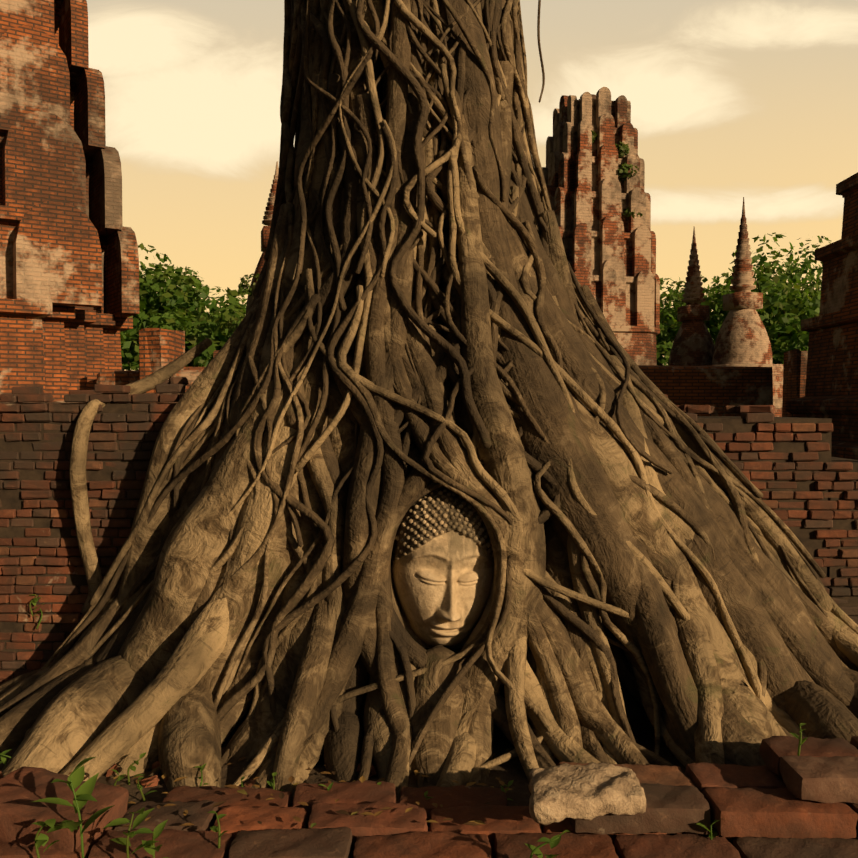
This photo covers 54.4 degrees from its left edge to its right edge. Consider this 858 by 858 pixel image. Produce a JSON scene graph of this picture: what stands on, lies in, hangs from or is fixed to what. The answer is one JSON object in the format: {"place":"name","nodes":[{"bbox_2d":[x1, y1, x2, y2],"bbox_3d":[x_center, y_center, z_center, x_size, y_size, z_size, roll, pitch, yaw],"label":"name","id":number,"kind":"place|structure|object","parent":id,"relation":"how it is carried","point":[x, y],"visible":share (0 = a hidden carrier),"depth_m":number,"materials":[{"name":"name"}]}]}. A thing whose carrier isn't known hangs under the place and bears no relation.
{"place":"outdoors","nodes":[
{"label":"outdoors","id":0,"kind":"place"},
{"bbox_2d":[0,723,685,857],"bbox_3d":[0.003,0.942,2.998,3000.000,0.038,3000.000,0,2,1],"label":"ground","id":1,"kind":"structure","parent":0,"point":[519,793],"depth_m":2.31,"materials":[{"name":"brown soil"}]},
{"bbox_2d":[0,0,138,402],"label":"prang","id":2,"kind":"structure","parent":1,"relation":"on","point":[69,281],"depth_m":11.93,"materials":[{"name":"brick"}]},
{"bbox_2d":[246,161,278,313],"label":"chedi","id":3,"kind":"structure","parent":1,"relation":"on","point":[266,221],"depth_m":24.86,"materials":[{"name":"brick"}]},
{"bbox_2d":[226,130,642,332],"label":"ruin weeds","id":4,"kind":"object","parent":3,"relation":"attached to","point":[246,285],"visible":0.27,"depth_m":25.66,"materials":[{"name":"green plant"}]},
{"bbox_2d":[106,760,558,787],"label":"brick crumbs","id":5,"kind":"object","parent":1,"relation":"on","point":[154,779],"visible":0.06,"depth_m":2.30,"materials":[{"name":"red brick"}]},
{"bbox_2d":[9,738,684,827],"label":"leaf litter","id":6,"kind":"object","parent":1,"relation":"on","point":[291,779],"visible":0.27,"depth_m":2.03,"materials":[{"name":"brown plant"}]},
{"bbox_2d":[0,0,857,802],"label":"banyan tree","id":7,"kind":"object","parent":1,"relation":"on","point":[422,312],"visible":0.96,"depth_m":2.60,"materials":[{"name":"brown plant"}]},
{"bbox_2d":[391,480,493,647],"bbox_3d":[0.048,0.432,2.666,0.344,0.546,0.386,2,-2,-8],"label":"buddha head","id":8,"kind":"object","parent":7,"relation":"attached to","point":[442,562],"visible":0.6,"depth_m":2.54},
{"bbox_2d":[0,736,857,857],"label":"brick ledge","id":9,"kind":"object","parent":1,"relation":"on","point":[786,801],"visible":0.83,"depth_m":1.89,"materials":[{"name":"red brick"}]},
{"bbox_2d":[0,594,807,857],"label":"ground weeds","id":10,"kind":"object","parent":9,"relation":"on","point":[82,794],"visible":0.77,"depth_m":1.78,"materials":[{"name":"green plant"}]},
{"bbox_2d":[528,762,645,825],"bbox_3d":[0.351,0.820,1.889,0.302,0.076,0.180,0,2,-11],"label":"loose stone","id":11,"kind":"object","parent":9,"relation":"on","point":[588,792],"visible":1,"depth_m":1.83,"materials":[{"name":"beige stone"}]},
{"bbox_2d":[0,403,857,681],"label":"wall","id":12,"kind":"structure","parent":1,"relation":"on","point":[12,499],"depth_m":3.00,"materials":[{"name":"brick"}]},
{"bbox_2d":[0,377,857,683],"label":"wall bricks","id":13,"kind":"object","parent":1,"relation":"on","point":[760,415],"visible":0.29,"depth_m":2.99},
{"bbox_2d":[97,328,807,416],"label":"low brick walls","id":14,"kind":"structure","parent":1,"relation":"on","point":[719,388],"depth_m":14.75,"materials":[{"name":"brick"}]},
{"bbox_2d":[542,87,659,364],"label":"prang","id":15,"kind":"structure","parent":1,"relation":"on","point":[610,251],"depth_m":25.71,"materials":[{"name":"brick"}]},
{"bbox_2d":[669,226,713,365],"bbox_3d":[10.787,-4.077,34.055,4.600,8.350,4.600,0,2,1],"label":"stupa","id":16,"kind":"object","parent":1,"relation":"on","point":[693,344],"visible":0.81,"depth_m":33.63,"materials":[{"name":"brick"}]},
{"bbox_2d":[704,197,783,416],"bbox_3d":[12.224,-4.435,32.528,5.200,9.150,5.200,0,2,1],"label":"stupa","id":17,"kind":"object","parent":1,"relation":"on","point":[742,338],"visible":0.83,"depth_m":31.95,"materials":[{"name":"brick"}]},
{"bbox_2d":[786,172,857,459],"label":"ruin","id":18,"kind":"object","parent":1,"relation":"on","point":[831,389],"visible":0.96,"depth_m":13.78,"materials":[{"name":"brick"}]},
{"bbox_2d":[86,0,857,370],"label":"sky","id":19,"kind":"structure","parent":0,"point":[756,101],"materials":[{"name":"beige"}]},
{"bbox_2d":[120,232,830,370],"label":"tree","id":20,"kind":"object","parent":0,"point":[796,304],"depth_m":44.47,"materials":[{"name":"green plant"}]}
]}

